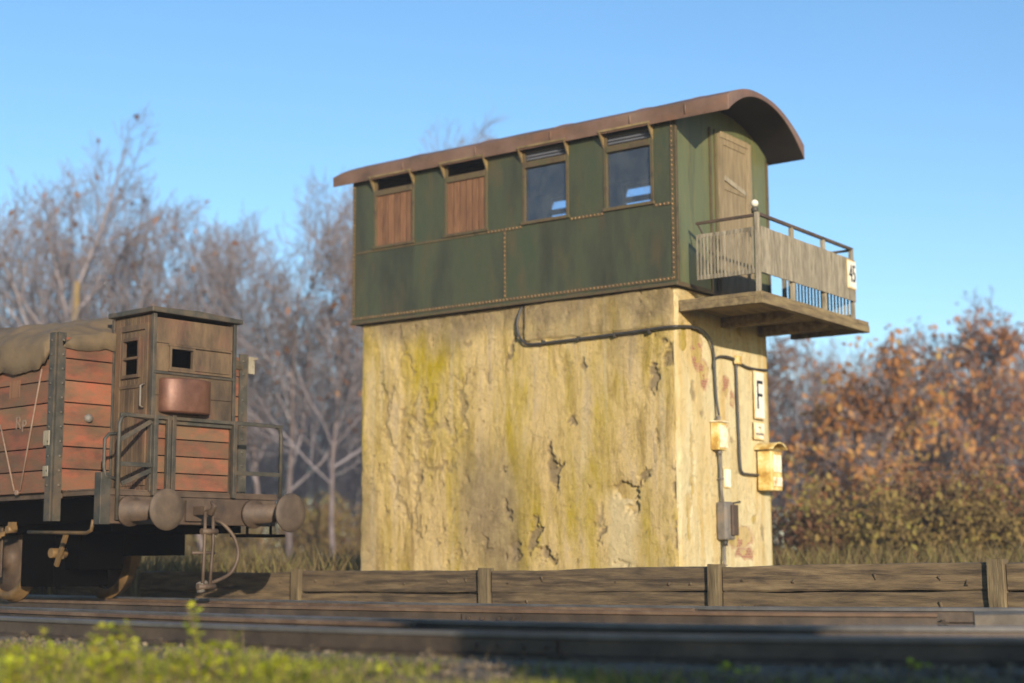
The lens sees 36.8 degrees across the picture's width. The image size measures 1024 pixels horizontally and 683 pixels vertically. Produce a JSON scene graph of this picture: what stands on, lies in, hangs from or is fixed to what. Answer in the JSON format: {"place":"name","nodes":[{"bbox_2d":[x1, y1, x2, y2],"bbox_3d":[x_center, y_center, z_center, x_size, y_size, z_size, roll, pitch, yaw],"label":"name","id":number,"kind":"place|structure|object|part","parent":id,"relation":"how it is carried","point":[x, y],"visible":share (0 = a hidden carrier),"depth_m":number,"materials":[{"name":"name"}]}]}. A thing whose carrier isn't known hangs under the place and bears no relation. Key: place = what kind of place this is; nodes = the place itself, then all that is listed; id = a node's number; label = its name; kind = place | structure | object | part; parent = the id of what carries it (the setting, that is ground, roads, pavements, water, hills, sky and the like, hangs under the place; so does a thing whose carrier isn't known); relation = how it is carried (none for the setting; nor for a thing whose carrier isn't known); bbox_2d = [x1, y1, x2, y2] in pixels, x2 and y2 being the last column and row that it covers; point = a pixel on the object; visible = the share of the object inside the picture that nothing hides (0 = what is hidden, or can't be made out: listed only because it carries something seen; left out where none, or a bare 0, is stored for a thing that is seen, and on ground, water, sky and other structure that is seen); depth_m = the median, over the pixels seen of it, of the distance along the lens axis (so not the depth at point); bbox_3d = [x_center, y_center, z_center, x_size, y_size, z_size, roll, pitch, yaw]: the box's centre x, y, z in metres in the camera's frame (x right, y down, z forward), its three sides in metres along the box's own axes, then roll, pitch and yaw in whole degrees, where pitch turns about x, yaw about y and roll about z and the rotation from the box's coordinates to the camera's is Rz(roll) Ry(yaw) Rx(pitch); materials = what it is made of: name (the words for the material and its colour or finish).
{"place":"outdoors","nodes":[
{"label":"outdoors","id":0,"kind":"place"},
{"bbox_2d":[0,638,1023,682],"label":"ground","id":1,"kind":"structure","parent":0,"point":[475,679],"depth_m":8.26,"materials":[{"name":"green grass"}]},
{"bbox_2d":[0,654,26,682],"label":"weed plant","id":2,"kind":"object","parent":1,"relation":"on","point":[14,667],"visible":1,"depth_m":7.45,"materials":[{"name":"green plant"}]},
{"bbox_2d":[0,627,58,682],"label":"weed plant","id":3,"kind":"object","parent":1,"relation":"on","point":[45,667],"visible":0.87,"depth_m":7.85,"materials":[{"name":"green plant"}]},
{"bbox_2d":[31,640,68,678],"bbox_3d":[-2.437,1.709,8.215,0.217,0.216,0.202,-2,-8,13],"label":"weed plant","id":4,"kind":"object","parent":1,"relation":"on","point":[58,661],"visible":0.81,"depth_m":8.17,"materials":[{"name":"green plant"}]},
{"bbox_2d":[0,176,121,327],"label":"tree","id":5,"kind":"object","parent":1,"relation":"on","point":[3,236],"visible":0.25,"depth_m":62.34,"materials":[{"name":"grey plant"}]},
{"bbox_2d":[0,217,126,327],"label":"tree","id":6,"kind":"object","parent":1,"relation":"on","point":[40,268],"visible":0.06,"depth_m":67.10,"materials":[{"name":"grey plant"}]},
{"bbox_2d":[76,651,113,682],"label":"weed plant","id":7,"kind":"object","parent":1,"relation":"on","point":[98,671],"visible":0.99,"depth_m":7.53,"materials":[{"name":"green plant"}]},
{"bbox_2d":[85,619,140,682],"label":"weed plant","id":8,"kind":"object","parent":1,"relation":"on","point":[110,639],"visible":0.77,"depth_m":8.02,"materials":[{"name":"green plant"}]},
{"bbox_2d":[88,638,166,682],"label":"weed plant","id":9,"kind":"object","parent":1,"relation":"on","point":[132,657],"visible":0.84,"depth_m":7.70,"materials":[{"name":"green plant"}]},
{"bbox_2d":[0,102,262,356],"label":"tree","id":10,"kind":"object","parent":1,"relation":"on","point":[76,308],"visible":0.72,"depth_m":56.50,"materials":[{"name":"grey plant"}]},
{"bbox_2d":[0,135,265,350],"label":"tree","id":11,"kind":"object","parent":1,"relation":"on","point":[106,195],"visible":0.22,"depth_m":64.02,"materials":[{"name":"grey plant"}]},
{"bbox_2d":[140,662,180,682],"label":"weed plant","id":12,"kind":"object","parent":1,"relation":"on","point":[158,676],"visible":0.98,"depth_m":7.54,"materials":[{"name":"green plant"}]},
{"bbox_2d":[52,190,275,559],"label":"tree","id":13,"kind":"object","parent":1,"relation":"on","point":[170,296],"visible":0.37,"depth_m":58.70,"materials":[{"name":"grey plant"}]},
{"bbox_2d":[143,534,201,570],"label":"shrub","id":14,"kind":"object","parent":1,"relation":"on","point":[186,539],"visible":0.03,"depth_m":56.87,"materials":[{"name":"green plant"}]},
{"bbox_2d":[164,640,220,682],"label":"weed plant","id":15,"kind":"object","parent":1,"relation":"on","point":[187,663],"visible":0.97,"depth_m":7.86,"materials":[{"name":"green plant"}]},
{"bbox_2d":[183,601,209,675],"bbox_3d":[-1.706,1.601,8.238,0.148,0.422,0.262,6,-10,-38],"label":"weed plant","id":16,"kind":"object","parent":1,"relation":"on","point":[192,629],"visible":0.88,"depth_m":8.21,"materials":[{"name":"green plant"}]},
{"bbox_2d":[69,188,351,463],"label":"tree","id":17,"kind":"object","parent":1,"relation":"on","point":[188,308],"visible":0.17,"depth_m":61.14,"materials":[{"name":"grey plant"}]},
{"bbox_2d":[178,529,257,565],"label":"shrub","id":18,"kind":"object","parent":1,"relation":"on","point":[194,541],"visible":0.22,"depth_m":58.78,"materials":[{"name":"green plant"}]},
{"bbox_2d":[200,631,243,682],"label":"weed plant","id":19,"kind":"object","parent":1,"relation":"on","point":[219,659],"visible":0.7,"depth_m":7.95,"materials":[{"name":"green plant"}]},
{"bbox_2d":[223,642,260,682],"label":"weed plant","id":20,"kind":"object","parent":1,"relation":"on","point":[241,669],"visible":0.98,"depth_m":7.70,"materials":[{"name":"green plant"}]},
{"bbox_2d":[159,219,329,550],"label":"tree","id":21,"kind":"object","parent":1,"relation":"on","point":[255,478],"visible":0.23,"depth_m":62.03,"materials":[{"name":"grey plant"}]},
{"bbox_2d":[193,522,309,560],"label":"shrub","id":22,"kind":"object","parent":1,"relation":"on","point":[245,539],"visible":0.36,"depth_m":58.50,"materials":[{"name":"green plant"}]},
{"bbox_2d":[156,164,362,561],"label":"tree","id":23,"kind":"object","parent":1,"relation":"on","point":[296,319],"visible":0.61,"depth_m":56.10,"materials":[{"name":"grey plant"}]},
{"bbox_2d":[252,653,309,682],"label":"weed plant","id":24,"kind":"object","parent":1,"relation":"on","point":[277,663],"visible":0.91,"depth_m":7.65,"materials":[{"name":"green plant"}]},
{"bbox_2d":[246,222,362,558],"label":"tree","id":25,"kind":"object","parent":1,"relation":"on","point":[329,309],"visible":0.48,"depth_m":56.40,"materials":[{"name":"grey plant"}]},
{"bbox_2d":[258,500,351,563],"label":"shrub","id":26,"kind":"object","parent":1,"relation":"on","point":[295,538],"visible":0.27,"depth_m":61.26,"materials":[{"name":"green plant"}]},
{"bbox_2d":[289,661,323,682],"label":"weed plant","id":27,"kind":"object","parent":1,"relation":"on","point":[315,663],"visible":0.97,"depth_m":7.57,"materials":[{"name":"green plant"}]},
{"bbox_2d":[273,484,361,558],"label":"shrub","id":28,"kind":"object","parent":1,"relation":"on","point":[319,540],"visible":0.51,"depth_m":59.72,"materials":[{"name":"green plant"}]},
{"bbox_2d":[275,194,362,441],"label":"tree","id":29,"kind":"object","parent":1,"relation":"on","point":[326,247],"visible":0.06,"depth_m":66.12,"materials":[{"name":"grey plant"}]},
{"bbox_2d":[303,498,360,560],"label":"shrub","id":30,"kind":"object","parent":1,"relation":"on","point":[343,541],"visible":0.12,"depth_m":63.63,"materials":[{"name":"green plant"}]},
{"bbox_2d":[373,661,397,682],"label":"weed plant","id":31,"kind":"object","parent":1,"relation":"on","point":[379,667],"visible":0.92,"depth_m":8.11,"materials":[{"name":"green plant"}]},
{"bbox_2d":[287,107,556,437],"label":"tree","id":32,"kind":"object","parent":1,"relation":"on","point":[461,143],"visible":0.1,"depth_m":61.45,"materials":[{"name":"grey plant"}]},
{"bbox_2d":[0,624,978,682],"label":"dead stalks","id":33,"kind":"object","parent":1,"relation":"on","point":[465,667],"visible":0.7,"depth_m":7.80,"materials":[{"name":"plant"}]},
{"bbox_2d":[1,283,1023,562],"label":"wood","id":34,"kind":"object","parent":1,"relation":"on","point":[345,483],"visible":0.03,"depth_m":85.28,"materials":[{"name":"brown plant"}]},
{"bbox_2d":[28,537,1023,594],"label":"tall dry grass","id":35,"kind":"structure","parent":1,"relation":"on","point":[256,564],"depth_m":24.83,"materials":[{"name":"brown plant"}]},
{"bbox_2d":[34,559,1023,607],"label":"timber fence","id":36,"kind":"object","parent":1,"relation":"on","point":[992,583],"visible":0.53,"depth_m":17.58,"materials":[{"name":"brown wood"}]},
{"bbox_2d":[333,89,869,591],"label":"signal tower","id":37,"kind":"structure","parent":1,"relation":"on","point":[491,441],"depth_m":21.80,"materials":[{"name":"paint"}]},
{"bbox_2d":[368,168,414,249],"bbox_3d":[-1.837,-2.040,23.627,0.840,1.170,0.180,-6,-10,36],"label":"window","id":38,"kind":"structure","parent":37,"relation":"in","point":[394,198],"depth_m":23.67,"materials":[{"name":"brown wood"}]},
{"bbox_2d":[438,154,488,237],"bbox_3d":[-0.708,-2.163,22.808,0.840,1.170,0.180,-6,-10,36],"label":"window","id":39,"kind":"structure","parent":37,"relation":"in","point":[458,177],"depth_m":22.85,"materials":[{"name":"brown wood"}]},
{"bbox_2d":[516,138,569,225],"bbox_3d":[0.454,-2.289,21.966,0.840,1.170,0.180,-6,-10,36],"label":"window","id":40,"kind":"structure","parent":37,"relation":"in","point":[557,152],"depth_m":22.06,"materials":[{"name":"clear glass"}]},
{"bbox_2d":[549,195,565,216],"bbox_3d":[0.970,-1.847,25.075,0.840,1.170,0.165,-6,-10,36],"label":"window","id":41,"kind":"structure","parent":37,"relation":"in","point":[559,211],"depth_m":25.23,"materials":[{"name":"glass"}]},
{"bbox_2d":[516,307,719,415],"bbox_3d":[1.460,0.259,21.607,2.681,1.651,1.115,-6,-10,36],"label":"power cable","id":42,"kind":"object","parent":37,"relation":"attached to","point":[579,338],"visible":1,"depth_m":21.19,"materials":[{"name":"rubber"}]},
{"bbox_2d":[597,121,654,211],"bbox_3d":[1.579,-2.412,21.151,0.830,1.170,0.180,-6,-10,36],"label":"window","id":43,"kind":"structure","parent":37,"relation":"in","point":[642,136],"depth_m":21.23,"materials":[{"name":"brown wood"}]},
{"bbox_2d":[623,181,650,204],"bbox_3d":[2.131,-1.973,24.233,0.840,1.170,0.165,-6,-10,36],"label":"window","id":44,"kind":"structure","parent":37,"relation":"in","point":[643,197],"depth_m":24.35,"materials":[{"name":"glass"}]},
{"bbox_2d":[709,416,728,454],"bbox_3d":[2.849,1.286,21.098,0.160,0.530,0.280,-6,-10,36],"label":"junction box","id":45,"kind":"object","parent":37,"relation":"attached to","point":[719,439],"visible":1,"depth_m":21.02,"materials":[{"name":"yellow metal"}]},
{"bbox_2d":[717,455,726,591],"bbox_3d":[2.871,2.554,20.955,0.070,2.101,0.102,-6,-10,36],"label":"electrical cable conduit","id":46,"kind":"object","parent":37,"relation":"attached to","point":[720,479],"visible":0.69,"depth_m":21.01,"materials":[{"name":"metal"}]},
{"bbox_2d":[723,468,730,487],"bbox_3d":[2.981,1.889,21.291,0.020,0.280,0.200,-6,-10,36],"label":"blank label","id":47,"kind":"object","parent":37,"relation":"attached to","point":[727,476],"visible":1,"depth_m":21.27,"materials":[{"name":"white paper"}]},
{"bbox_2d":[716,501,740,545],"bbox_3d":[2.963,2.484,21.012,0.233,0.613,0.307,-6,-10,36],"label":"switch box","id":48,"kind":"object","parent":37,"relation":"attached to","point":[727,522],"visible":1,"depth_m":20.94,"materials":[{"name":"grey metal"}]},
{"bbox_2d":[716,131,754,294],"bbox_3d":[3.227,-1.776,22.020,0.080,2.370,1.000,-6,-10,36],"label":"door","id":49,"kind":"structure","parent":37,"relation":"in","point":[734,173],"depth_m":22.03,"materials":[{"name":"brown wood"}]},
{"bbox_2d":[713,355,768,475],"bbox_3d":[3.292,1.055,21.791,0.082,1.680,1.714,-6,-10,35],"label":"branch cable","id":50,"kind":"object","parent":37,"relation":"attached to","point":[737,359],"visible":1,"depth_m":21.68,"materials":[{"name":"grey"}]},
{"bbox_2d":[751,199,757,289],"bbox_3d":[3.220,-1.252,20.325,0.104,1.277,0.101,-6,-10,36],"label":"lamp","id":51,"kind":"object","parent":37,"relation":"on","point":[754,204],"visible":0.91,"depth_m":20.36,"materials":[{"name":"metal"}]},
{"bbox_2d":[753,370,764,419],"bbox_3d":[3.579,0.777,22.262,0.026,0.700,0.310,-6,-10,36],"label":"letter sign","id":52,"kind":"object","parent":37,"relation":"attached to","point":[758,386],"visible":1,"depth_m":22.23,"materials":[{"name":"white metal"}]},
{"bbox_2d":[754,421,764,440],"bbox_3d":[3.565,1.289,22.169,0.022,0.260,0.320,-6,-10,36],"label":"notice plate","id":53,"kind":"object","parent":37,"relation":"attached to","point":[759,433],"visible":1,"depth_m":22.15,"materials":[{"name":"white metal"}]},
{"bbox_2d":[754,442,786,490],"bbox_3d":[3.721,1.797,22.096,0.310,0.692,0.460,-6,-10,36],"label":"mail box","id":54,"kind":"object","parent":37,"relation":"attached to","point":[770,478],"visible":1,"depth_m":21.97,"materials":[{"name":"yellow metal"}]},
{"bbox_2d":[773,455,782,486],"bbox_3d":[3.807,1.849,22.031,0.012,0.450,0.270,-6,-10,36],"label":"label","id":55,"kind":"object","parent":54,"relation":"in","point":[778,481],"depth_m":22.03,"materials":[{"name":"white paper"}]},
{"bbox_2d":[846,259,856,289],"bbox_3d":[4.931,-0.970,22.312,0.025,0.420,0.300,-6,-10,36],"label":"number sign","id":56,"kind":"object","parent":37,"relation":"attached to","point":[851,274],"visible":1,"depth_m":22.28,"materials":[{"name":"white metal"}]},
{"bbox_2d":[717,661,760,674],"bbox_3d":[1.197,1.745,8.116,0.146,0.098,0.279,8,-11,-44],"label":"weed plant","id":57,"kind":"object","parent":1,"relation":"on","point":[726,664],"visible":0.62,"depth_m":8.13,"materials":[{"name":"green plant"}]},
{"bbox_2d":[767,335,837,552],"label":"tree","id":58,"kind":"object","parent":1,"relation":"on","point":[773,400],"visible":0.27,"depth_m":61.17,"materials":[{"name":"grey plant"}]},
{"bbox_2d":[771,470,878,556],"bbox_3d":[6.572,4.663,36.298,4.583,3.273,2.944,-1,-8,3],"label":"shrub","id":59,"kind":"object","parent":1,"relation":"on","point":[806,496],"visible":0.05,"depth_m":35.80,"materials":[{"name":"green plant"}]},
{"bbox_2d":[771,487,883,562],"bbox_3d":[7.006,4.425,33.605,3.199,2.428,2.901,2,-8,-16],"label":"shrub","id":60,"kind":"object","parent":1,"relation":"on","point":[791,539],"visible":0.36,"depth_m":33.00,"materials":[{"name":"green plant"}]},
{"bbox_2d":[769,337,890,530],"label":"tree","id":61,"kind":"object","parent":1,"relation":"on","point":[794,427],"visible":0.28,"depth_m":57.32,"materials":[{"name":"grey plant"}]},
{"bbox_2d":[793,390,923,528],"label":"tree","id":62,"kind":"object","parent":1,"relation":"on","point":[856,444],"visible":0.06,"depth_m":50.41,"materials":[{"name":"brown plant"}]},
{"bbox_2d":[769,324,967,533],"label":"tree","id":63,"kind":"object","parent":1,"relation":"on","point":[867,411],"visible":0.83,"depth_m":46.27,"materials":[{"name":"brown plant"}]},
{"bbox_2d":[779,461,982,563],"bbox_3d":[7.737,4.029,32.929,3.921,2.932,3.965,-1,-8,3],"label":"shrub","id":64,"kind":"object","parent":1,"relation":"on","point":[885,520],"visible":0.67,"depth_m":32.30,"materials":[{"name":"green plant"}]},
{"bbox_2d":[831,511,932,560],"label":"shrub","id":65,"kind":"object","parent":1,"relation":"on","point":[866,538],"visible":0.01,"depth_m":41.73,"materials":[{"name":"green plant"}]},
{"bbox_2d":[806,449,1013,561],"bbox_3d":[9.400,4.002,34.412,4.097,3.303,4.527,2,-9,-17],"label":"shrub","id":66,"kind":"object","parent":1,"relation":"on","point":[915,482],"visible":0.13,"depth_m":34.06,"materials":[{"name":"green plant"}]},
{"bbox_2d":[870,320,1012,532],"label":"tree","id":67,"kind":"object","parent":1,"relation":"on","point":[905,347],"visible":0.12,"depth_m":64.16,"materials":[{"name":"brown plant"}]},
{"bbox_2d":[860,446,1023,556],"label":"shrub","id":68,"kind":"object","parent":1,"relation":"on","point":[943,487],"visible":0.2,"depth_m":33.45,"materials":[{"name":"brown plant"}]},
{"bbox_2d":[863,462,1021,562],"bbox_3d":[9.323,4.029,32.746,3.530,2.883,3.545,-6,-10,36],"label":"shrub","id":69,"kind":"object","parent":1,"relation":"on","point":[962,526],"visible":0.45,"depth_m":32.06,"materials":[{"name":"green plant"}]},
{"bbox_2d":[868,305,1023,514],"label":"tree","id":70,"kind":"object","parent":1,"relation":"on","point":[982,403],"visible":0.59,"depth_m":55.13,"materials":[{"name":"brown plant"}]},
{"bbox_2d":[893,285,1023,511],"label":"tree","id":71,"kind":"object","parent":1,"relation":"on","point":[991,318],"visible":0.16,"depth_m":60.96,"materials":[{"name":"brown plant"}]},
{"bbox_2d":[919,469,1023,560],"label":"shrub","id":72,"kind":"object","parent":1,"relation":"on","point":[1003,517],"visible":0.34,"depth_m":32.03,"materials":[{"name":"green plant"}]},
{"bbox_2d":[925,367,1023,550],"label":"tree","id":73,"kind":"object","parent":1,"relation":"on","point":[967,450],"visible":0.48,"depth_m":53.62,"materials":[{"name":"brown plant"}]},
{"bbox_2d":[952,452,1023,561],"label":"shrub","id":74,"kind":"object","parent":1,"relation":"on","point":[1002,497],"visible":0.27,"depth_m":32.95,"materials":[{"name":"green plant"}]},
{"bbox_2d":[973,611,1023,625],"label":"concrete slab","id":75,"kind":"structure","parent":1,"relation":"on","point":[998,618],"depth_m":12.00,"materials":[{"name":"grey concrete"}]},
{"bbox_2d":[989,327,1023,462],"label":"tree","id":76,"kind":"object","parent":1,"relation":"on","point":[1022,360],"visible":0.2,"depth_m":60.80,"materials":[{"name":"brown plant"}]},
{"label":"track bed","id":77,"kind":"structure","parent":1,"relation":"on","visible":0},
{"bbox_2d":[0,595,1023,625],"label":"railway track","id":78,"kind":"structure","parent":77,"relation":"on","point":[868,616],"depth_m":14.18,"materials":[{"name":"metal"}]},
{"bbox_2d":[0,306,305,601],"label":"goods wagon","id":79,"kind":"object","parent":78,"relation":"on","point":[104,488],"visible":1,"depth_m":17.83,"materials":[{"name":"brown wood"}]},
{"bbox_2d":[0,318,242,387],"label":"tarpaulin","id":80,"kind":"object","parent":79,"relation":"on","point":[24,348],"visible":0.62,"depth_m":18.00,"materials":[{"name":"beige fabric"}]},
{"bbox_3d":[-4.376,0.729,17.689,0.097,1.860,0.583,7,-11,-41],"label":"hut door","id":81,"kind":"part","parent":79,"relation":"part of","materials":[{"name":"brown wood"}]},
{"bbox_3d":[-3.651,0.229,17.993,0.029,0.320,0.900,-7,-11,40],"label":"sliding window","id":82,"kind":"part","parent":79,"relation":"part of","materials":[{"name":"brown wood"}]},
{"bbox_2d":[0,636,1023,682],"bbox_3d":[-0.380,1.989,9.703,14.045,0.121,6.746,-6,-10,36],"label":"gravel","id":83,"kind":"structure","parent":0,"point":[954,672],"depth_m":8.17,"materials":[{"name":"grey gravel"}]},
{"bbox_2d":[0,606,1023,667],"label":"railway track","id":84,"kind":"structure","parent":83,"relation":"on","point":[718,644],"depth_m":9.78,"materials":[{"name":"metal"}]},
{"bbox_2d":[906,658,932,669],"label":"weed plant","id":85,"kind":"object","parent":83,"relation":"on","point":[918,664],"visible":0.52,"depth_m":8.04,"materials":[{"name":"green plant"}]},
{"bbox_2d":[0,0,1023,555],"label":"sky","id":86,"kind":"structure","parent":0,"point":[907,116],"materials":[{"name":"blue"}]}
]}

